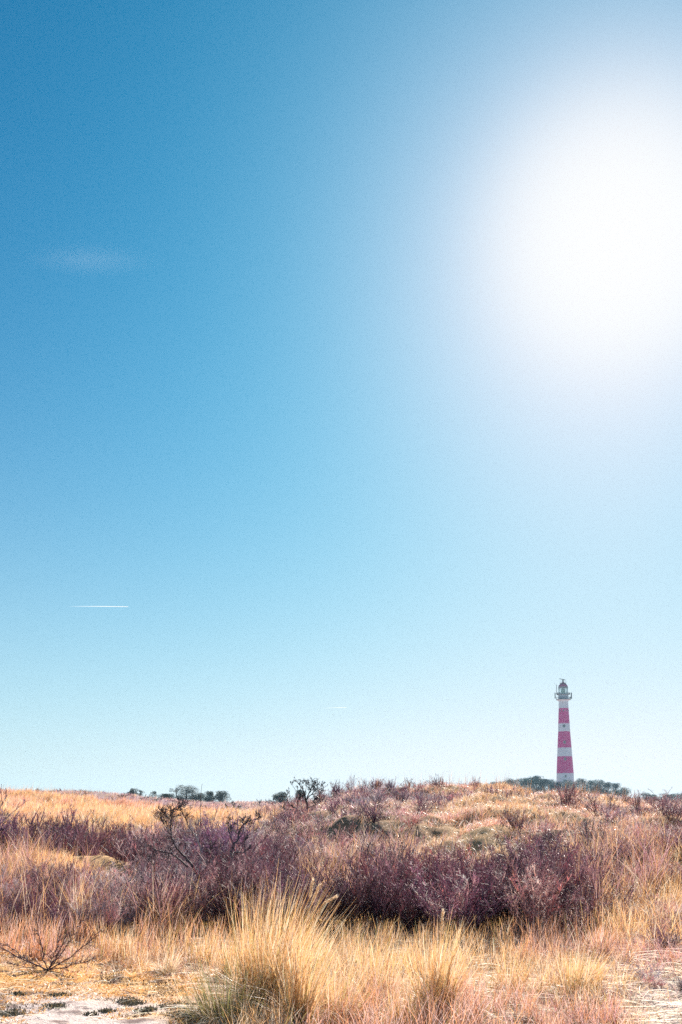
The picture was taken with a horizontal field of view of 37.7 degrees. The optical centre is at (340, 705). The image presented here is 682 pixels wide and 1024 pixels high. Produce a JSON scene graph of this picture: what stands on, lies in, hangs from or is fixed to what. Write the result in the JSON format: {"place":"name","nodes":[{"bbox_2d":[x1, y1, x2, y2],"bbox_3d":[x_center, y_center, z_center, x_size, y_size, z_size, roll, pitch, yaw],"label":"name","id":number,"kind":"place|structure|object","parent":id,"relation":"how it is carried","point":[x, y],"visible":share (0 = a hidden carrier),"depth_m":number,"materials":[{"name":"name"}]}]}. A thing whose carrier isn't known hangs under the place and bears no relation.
{"place":"outdoors","nodes":[
{"label":"outdoors","id":0,"kind":"place"},
{"bbox_2d":[0,802,681,1023],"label":"grass","id":1,"kind":"structure","parent":0,"point":[126,946],"depth_m":11.01,"materials":[{"name":"beige plant"}]},
{"bbox_2d":[0,785,681,1023],"bbox_3d":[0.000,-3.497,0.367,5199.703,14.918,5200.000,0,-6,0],"label":"ground","id":2,"kind":"structure","parent":0,"point":[60,1016],"depth_m":13.53,"materials":[{"name":"beige sand"}]},
{"bbox_2d":[0,916,102,972],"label":"thorn shrub","id":3,"kind":"object","parent":2,"relation":"on","point":[51,957],"visible":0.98,"depth_m":10.32,"materials":[{"name":"brown plant"}]},
{"bbox_2d":[0,784,153,864],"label":"thicket","id":4,"kind":"object","parent":2,"relation":"on","point":[69,839],"visible":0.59,"depth_m":25.39,"materials":[{"name":"plant"}]},
{"bbox_2d":[69,873,115,917],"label":"thorn shrub","id":5,"kind":"object","parent":2,"relation":"on","point":[100,900],"visible":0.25,"depth_m":14.00,"materials":[{"name":"brown plant"}]},
{"bbox_2d":[0,856,195,935],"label":"thicket","id":6,"kind":"object","parent":2,"relation":"on","point":[35,891],"visible":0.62,"depth_m":14.02,"materials":[{"name":"plant"}]},
{"bbox_2d":[127,788,137,795],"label":"pine tree","id":7,"kind":"object","parent":2,"relation":"on","point":[131,791],"visible":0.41,"depth_m":253.56,"materials":[{"name":"green plant"}]},
{"bbox_2d":[0,943,268,1023],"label":"moss","id":8,"kind":"object","parent":2,"relation":"on","point":[128,1003],"visible":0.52,"depth_m":9.01,"materials":[{"name":"beige plant"}]},
{"bbox_2d":[0,785,283,887],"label":"grass","id":9,"kind":"structure","parent":2,"relation":"on","point":[84,808],"depth_m":41.12,"materials":[{"name":"beige plant"}]},
{"bbox_2d":[3,798,280,838],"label":"scrub","id":10,"kind":"object","parent":2,"relation":"on","point":[236,812],"visible":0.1,"depth_m":41.52,"materials":[{"name":"brown plant"}]},
{"bbox_2d":[8,788,292,811],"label":"grass","id":11,"kind":"structure","parent":2,"relation":"on","point":[247,803],"depth_m":194.14,"materials":[{"name":"beige plant"}]},
{"bbox_2d":[26,788,304,810],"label":"scrub","id":12,"kind":"object","parent":2,"relation":"on","point":[232,802],"visible":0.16,"depth_m":195.68,"materials":[{"name":"plant"}]},
{"bbox_2d":[159,793,175,798],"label":"pine tree","id":13,"kind":"object","parent":2,"relation":"on","point":[166,795],"visible":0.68,"depth_m":248.15,"materials":[{"name":"green plant"}]},
{"bbox_2d":[141,943,209,975],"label":"grass tussock","id":14,"kind":"object","parent":2,"relation":"on","point":[165,967],"depth_m":10.35,"materials":[{"name":"beige plant"}]},
{"bbox_2d":[169,786,184,798],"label":"pine tree","id":15,"kind":"object","parent":2,"relation":"on","point":[172,795],"visible":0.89,"depth_m":246.94,"materials":[{"name":"green plant"}]},
{"bbox_2d":[129,797,240,893],"bbox_3d":[-2.358,2.135,15.100,1.691,1.575,0.597,0,-6,0],"label":"bare tree","id":16,"kind":"object","parent":2,"relation":"on","point":[162,813],"visible":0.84,"depth_m":15.10,"materials":[{"name":"brown plant"}]},
{"bbox_2d":[173,785,199,800],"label":"pine tree","id":17,"kind":"object","parent":2,"relation":"on","point":[188,790],"visible":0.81,"depth_m":246.65,"materials":[{"name":"green plant"}]},
{"bbox_2d":[80,805,301,932],"bbox_3d":[-2.729,2.735,18.530,3.906,1.828,11.034,1,-6,-5],"label":"thicket","id":18,"kind":"object","parent":2,"relation":"on","point":[139,858],"visible":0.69,"depth_m":16.55,"materials":[{"name":"plant"}]},
{"bbox_2d":[189,793,205,801],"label":"pine tree","id":19,"kind":"object","parent":2,"relation":"on","point":[203,796],"visible":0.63,"depth_m":244.39,"materials":[{"name":"green plant"}]},
{"bbox_2d":[203,791,215,800],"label":"pine tree","id":20,"kind":"object","parent":2,"relation":"on","point":[210,795],"visible":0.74,"depth_m":241.44,"materials":[{"name":"green plant"}]},
{"bbox_2d":[141,957,284,1023],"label":"grass tussock","id":21,"kind":"object","parent":2,"relation":"on","point":[211,1008],"depth_m":7.97,"materials":[{"name":"beige plant"}]},
{"bbox_2d":[213,790,231,801],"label":"pine tree","id":22,"kind":"object","parent":2,"relation":"on","point":[219,797],"visible":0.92,"depth_m":241.49,"materials":[{"name":"green plant"}]},
{"bbox_2d":[192,930,260,980],"bbox_3d":[-0.951,2.532,10.100,1.296,0.635,1.213,0,-6,0],"label":"grass tussock","id":23,"kind":"object","parent":2,"relation":"on","point":[224,967],"depth_m":10.06,"materials":[{"name":"beige plant"}]},
{"bbox_2d":[226,810,263,857],"bbox_3d":[-1.649,2.151,16.925,0.656,0.836,0.376,0,-6,0],"label":"bare tree","id":24,"kind":"object","parent":2,"relation":"on","point":[241,827],"visible":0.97,"depth_m":16.94,"materials":[{"name":"brown plant"}]},
{"bbox_2d":[162,876,358,1013],"bbox_3d":[-0.765,2.148,8.806,2.180,1.386,2.125,3,-7,-27],"label":"grass tussock","id":25,"kind":"object","parent":2,"relation":"on","point":[245,946],"depth_m":8.89,"materials":[{"name":"beige plant"}]},
{"bbox_2d":[274,791,286,802],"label":"pine tree","id":26,"kind":"object","parent":2,"relation":"on","point":[279,794],"visible":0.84,"depth_m":233.15,"materials":[{"name":"green plant"}]},
{"bbox_2d":[292,790,306,801],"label":"pine tree","id":27,"kind":"object","parent":2,"relation":"on","point":[296,793],"visible":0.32,"depth_m":230.72,"materials":[{"name":"green plant"}]},
{"bbox_2d":[136,860,467,1023],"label":"grass tussock","id":28,"kind":"object","parent":2,"relation":"on","point":[264,978],"depth_m":8.47,"materials":[{"name":"beige plant"}]},
{"bbox_2d":[280,777,327,814],"bbox_3d":[-1.269,3.271,33.948,1.686,1.710,1.884,0,-6,0],"label":"bare tree","id":29,"kind":"object","parent":2,"relation":"on","point":[307,782],"visible":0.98,"depth_m":33.84,"materials":[{"name":"brown plant"}]},
{"bbox_2d":[196,901,412,1023],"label":"grass tussock","id":30,"kind":"object","parent":2,"relation":"on","point":[297,987],"depth_m":7.68,"materials":[{"name":"beige plant"}]},
{"bbox_2d":[2,770,672,808],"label":"grass","id":31,"kind":"structure","parent":2,"relation":"on","point":[18,793],"depth_m":55.83,"materials":[{"name":"beige plant"}]},
{"bbox_2d":[305,952,404,1023],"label":"grass tussock","id":32,"kind":"object","parent":2,"relation":"on","point":[344,995],"depth_m":7.98,"materials":[{"name":"beige plant"}]},
{"bbox_2d":[360,777,385,788],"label":"thorn shrub","id":33,"kind":"object","parent":2,"relation":"on","point":[374,785],"visible":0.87,"depth_m":44.43,"materials":[{"name":"brown plant"}]},
{"bbox_2d":[329,930,419,1005],"bbox_3d":[0.376,2.388,8.928,1.457,0.811,1.430,3,-7,-26],"label":"grass tussock","id":34,"kind":"object","parent":2,"relation":"on","point":[380,970],"depth_m":8.88,"materials":[{"name":"beige plant"}]},
{"bbox_2d":[363,820,394,842],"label":"thorn shrub","id":35,"kind":"object","parent":2,"relation":"on","point":[382,833],"visible":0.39,"depth_m":25.28,"materials":[{"name":"brown plant"}]},
{"bbox_2d":[357,964,464,1023],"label":"grass tussock","id":36,"kind":"object","parent":2,"relation":"on","point":[399,1010],"depth_m":7.79,"materials":[{"name":"beige plant"}]},
{"bbox_2d":[192,815,638,938],"bbox_3d":[1.559,2.543,15.816,7.770,1.695,7.783,0,-6,0],"label":"thicket","id":37,"kind":"object","parent":2,"relation":"on","point":[459,886],"visible":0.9,"depth_m":13.98,"materials":[{"name":"plant"}]},
{"bbox_2d":[345,908,519,1023],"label":"grass tussock","id":38,"kind":"object","parent":2,"relation":"on","point":[437,976],"depth_m":8.11,"materials":[{"name":"beige plant"}]},
{"bbox_2d":[423,774,446,786],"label":"thorn shrub","id":39,"kind":"object","parent":2,"relation":"on","point":[436,780],"visible":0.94,"depth_m":43.90,"materials":[{"name":"plant"}]},
{"bbox_2d":[241,778,681,870],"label":"grass","id":40,"kind":"structure","parent":2,"relation":"on","point":[488,807],"depth_m":28.15,"materials":[{"name":"beige plant"}]},
{"bbox_2d":[250,774,681,883],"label":"scrub","id":41,"kind":"object","parent":2,"relation":"on","point":[289,816],"visible":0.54,"depth_m":30.59,"materials":[{"name":"brown plant"}]},
{"bbox_2d":[479,945,545,991],"bbox_3d":[1.575,2.448,9.283,0.946,0.524,1.002,0,-6,0],"label":"grass tussock","id":42,"kind":"object","parent":2,"relation":"on","point":[512,975],"depth_m":9.26,"materials":[{"name":"beige plant"}]},
{"bbox_2d":[503,778,525,785],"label":"pine tree","id":43,"kind":"object","parent":2,"relation":"on","point":[512,782],"visible":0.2,"depth_m":463.24,"materials":[{"name":"green plant"}]},
{"bbox_2d":[491,804,538,832],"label":"thorn shrub","id":44,"kind":"object","parent":2,"relation":"on","point":[511,822],"visible":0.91,"depth_m":24.27,"materials":[{"name":"brown plant"}]},
{"bbox_2d":[512,778,530,790],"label":"pine tree","id":45,"kind":"object","parent":2,"relation":"on","point":[523,782],"visible":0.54,"depth_m":452.69,"materials":[{"name":"green plant"}]},
{"bbox_2d":[521,777,538,792],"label":"pine tree","id":46,"kind":"object","parent":2,"relation":"on","point":[532,782],"visible":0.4,"depth_m":462.28,"materials":[{"name":"green plant"}]},
{"bbox_2d":[530,775,544,792],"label":"pine tree","id":47,"kind":"object","parent":2,"relation":"on","point":[535,777],"visible":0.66,"depth_m":467.75,"materials":[{"name":"green plant"}]},
{"bbox_2d":[536,779,550,791],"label":"pine tree","id":48,"kind":"object","parent":2,"relation":"on","point":[543,786],"visible":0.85,"depth_m":467.35,"materials":[{"name":"green plant"}]},
{"bbox_2d":[513,823,578,854],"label":"thorn shrub","id":49,"kind":"object","parent":2,"relation":"on","point":[553,843],"visible":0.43,"depth_m":21.30,"materials":[{"name":"plant"}]},
{"bbox_2d":[546,779,555,791],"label":"pine tree","id":50,"kind":"object","parent":2,"relation":"on","point":[550,786],"visible":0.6,"depth_m":497.86,"materials":[{"name":"green plant"}]},
{"bbox_2d":[550,781,565,791],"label":"pine tree","id":51,"kind":"object","parent":2,"relation":"on","point":[557,783],"visible":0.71,"depth_m":478.39,"materials":[{"name":"green plant"}]},
{"bbox_2d":[550,782,577,801],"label":"thorn shrub","id":52,"kind":"object","parent":2,"relation":"on","point":[566,791],"visible":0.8,"depth_m":34.33,"materials":[{"name":"brown plant"}]},
{"bbox_2d":[555,679,573,789],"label":"lighthouse","id":53,"kind":"object","parent":2,"relation":"on","point":[565,771],"visible":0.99,"depth_m":548.42,"materials":[{"name":"red paint"}]},
{"bbox_2d":[561,779,573,790],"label":"pine tree","id":54,"kind":"object","parent":2,"relation":"on","point":[570,784],"visible":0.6,"depth_m":482.17,"materials":[{"name":"green plant"}]},
{"bbox_2d":[575,778,587,792],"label":"pine tree","id":55,"kind":"object","parent":2,"relation":"on","point":[582,782],"visible":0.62,"depth_m":478.56,"materials":[{"name":"green plant"}]},
{"bbox_2d":[526,935,641,1000],"bbox_3d":[2.139,2.355,8.664,1.276,0.716,1.351,0,-6,0],"label":"grass tussock","id":56,"kind":"object","parent":2,"relation":"on","point":[580,977],"depth_m":8.68,"materials":[{"name":"beige plant"}]},
{"bbox_2d":[563,811,609,849],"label":"thorn shrub","id":57,"kind":"object","parent":2,"relation":"on","point":[586,828],"visible":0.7,"depth_m":20.82,"materials":[{"name":"brown plant"}]},
{"bbox_2d":[584,780,597,793],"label":"pine tree","id":58,"kind":"object","parent":2,"relation":"on","point":[591,784],"visible":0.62,"depth_m":472.53,"materials":[{"name":"green plant"}]},
{"bbox_2d":[573,791,618,817],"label":"thorn shrub","id":59,"kind":"object","parent":2,"relation":"on","point":[594,810],"visible":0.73,"depth_m":29.86,"materials":[{"name":"brown plant"}]},
{"bbox_2d":[592,779,605,793],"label":"pine tree","id":60,"kind":"object","parent":2,"relation":"on","point":[598,784],"visible":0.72,"depth_m":468.04,"materials":[{"name":"green plant"}]},
{"bbox_2d":[577,818,631,846],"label":"thorn shrub","id":61,"kind":"object","parent":2,"relation":"on","point":[589,839],"visible":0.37,"depth_m":19.91,"materials":[{"name":"brown plant"}]},
{"bbox_2d":[600,782,613,793],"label":"pine tree","id":62,"kind":"object","parent":2,"relation":"on","point":[608,784],"visible":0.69,"depth_m":462.99,"materials":[{"name":"green plant"}]},
{"bbox_2d":[563,875,656,927],"bbox_3d":[3.460,2.560,13.089,1.303,0.686,1.073,0,-6,0],"label":"thorn shrub","id":63,"kind":"object","parent":2,"relation":"on","point":[631,889],"visible":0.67,"depth_m":12.95,"materials":[{"name":"plant"}]},
{"bbox_2d":[610,783,620,794],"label":"pine tree","id":64,"kind":"object","parent":2,"relation":"on","point":[614,786],"visible":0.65,"depth_m":458.27,"materials":[{"name":"green plant"}]},
{"bbox_2d":[560,819,681,997],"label":"dry grass","id":65,"kind":"structure","parent":2,"relation":"on","point":[679,867],"depth_m":14.92,"materials":[{"name":"beige plant"}]},
{"bbox_2d":[616,787,630,796],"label":"pine tree","id":66,"kind":"object","parent":2,"relation":"on","point":[623,792],"visible":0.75,"depth_m":452.84,"materials":[{"name":"green plant"}]},
{"bbox_2d":[641,793,652,800],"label":"pine tree","id":67,"kind":"object","parent":2,"relation":"on","point":[647,794],"visible":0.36,"depth_m":418.36,"materials":[{"name":"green plant"}]},
{"bbox_2d":[631,804,681,816],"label":"thorn shrub","id":68,"kind":"object","parent":2,"relation":"on","point":[655,811],"visible":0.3,"depth_m":32.59,"materials":[{"name":"brown plant"}]},
{"bbox_2d":[642,787,681,823],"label":"thorn shrub","id":69,"kind":"object","parent":2,"relation":"on","point":[666,812],"visible":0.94,"depth_m":23.82,"materials":[{"name":"brown plant"}]},
{"bbox_2d":[0,915,681,1023],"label":"fallen stems","id":70,"kind":"object","parent":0,"point":[670,1010],"visible":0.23,"depth_m":9.07,"materials":[{"name":"beige plant"}]},
{"bbox_2d":[0,0,681,802],"label":"sky","id":71,"kind":"structure","parent":0,"point":[340,341],"materials":[{"name":"blue"}]}
]}

